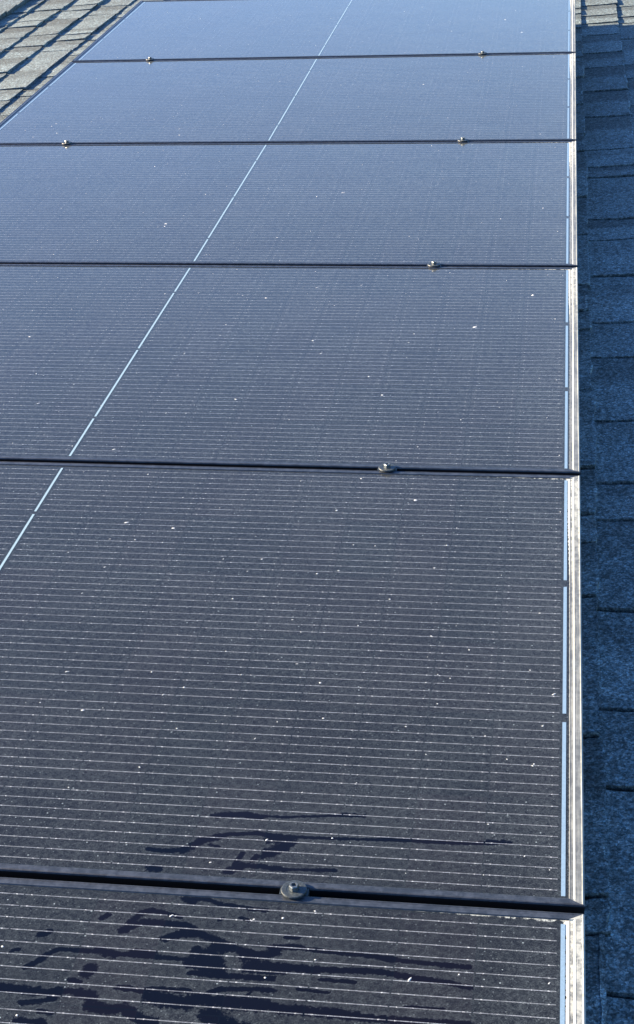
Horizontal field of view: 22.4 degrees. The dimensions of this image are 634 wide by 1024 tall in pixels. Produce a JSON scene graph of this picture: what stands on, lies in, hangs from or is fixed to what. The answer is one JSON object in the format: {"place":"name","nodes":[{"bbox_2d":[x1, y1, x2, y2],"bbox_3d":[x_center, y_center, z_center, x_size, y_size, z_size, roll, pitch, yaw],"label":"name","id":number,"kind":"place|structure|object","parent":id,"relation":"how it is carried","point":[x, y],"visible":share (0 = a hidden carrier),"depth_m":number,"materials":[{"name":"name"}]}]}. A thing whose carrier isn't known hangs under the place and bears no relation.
{"place":"outdoors","nodes":[
{"label":"outdoors","id":0,"kind":"place"},
{"bbox_2d":[0,0,633,1023],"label":"roof","id":1,"kind":"structure","parent":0,"point":[42,42],"depth_m":3.15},
{"bbox_2d":[0,53,575,144],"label":"solar panel","id":2,"kind":"object","parent":1,"relation":"attached to","point":[478,97],"visible":1,"depth_m":5.00,"materials":[{"name":"glass"}]},
{"bbox_2d":[457,137,468,141],"bbox_3d":[0.412,-1.040,4.532,0.032,0.039,0.029,2,28,8],"label":"panel clamp","id":3,"kind":"object","parent":2,"relation":"attached to","point":[462,139],"visible":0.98,"depth_m":4.52,"materials":[{"name":"metal"}]},
{"bbox_2d":[0,141,577,266],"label":"solar panel","id":4,"kind":"object","parent":1,"relation":"attached to","point":[486,204],"visible":1,"depth_m":4.08,"materials":[{"name":"glass"}]},
{"bbox_2d":[62,140,72,144],"bbox_3d":[-0.732,-1.070,4.697,0.032,0.039,0.029,1,28,8],"label":"panel clamp","id":5,"kind":"object","parent":4,"relation":"attached to","point":[66,142],"visible":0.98,"depth_m":4.69,"materials":[{"name":"metal"}]},
{"bbox_2d":[427,261,440,266],"bbox_3d":[0.264,-0.547,3.616,0.032,0.039,0.029,1,28,8],"label":"panel clamp","id":6,"kind":"object","parent":4,"relation":"attached to","point":[433,264],"visible":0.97,"depth_m":3.60,"materials":[{"name":"metal"}]},
{"bbox_2d":[0,264,579,475],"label":"solar panel","id":7,"kind":"object","parent":1,"relation":"attached to","point":[441,369],"visible":1,"depth_m":3.12,"materials":[{"name":"glass"}]},
{"bbox_2d":[0,461,584,913],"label":"solar panel","id":8,"kind":"object","parent":1,"relation":"attached to","point":[356,685],"visible":1,"depth_m":2.14,"materials":[{"name":"glass"}]},
{"bbox_2d":[279,880,309,898],"bbox_3d":[-0.025,0.429,1.780,0.032,0.039,0.029,2,28,8],"label":"panel clamp","id":9,"kind":"object","parent":8,"relation":"attached to","point":[294,889],"visible":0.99,"depth_m":1.77,"materials":[{"name":"metal"}]},
{"bbox_2d":[377,463,396,471],"bbox_3d":[0.118,-0.064,2.696,0.032,0.039,0.029,1,28,8],"label":"panel clamp","id":10,"kind":"object","parent":8,"relation":"attached to","point":[387,467],"visible":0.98,"depth_m":2.69,"materials":[{"name":"metal"}]},
{"bbox_2d":[0,877,585,1023],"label":"solar panel","id":11,"kind":"object","parent":1,"relation":"on","point":[83,953],"visible":1,"depth_m":1.69,"materials":[{"name":"glass"}]},
{"bbox_2d":[72,0,575,61],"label":"solar panel","id":12,"kind":"object","parent":1,"relation":"attached to","point":[191,29],"visible":0.99,"depth_m":5.90,"materials":[{"name":"glass"}]}
]}

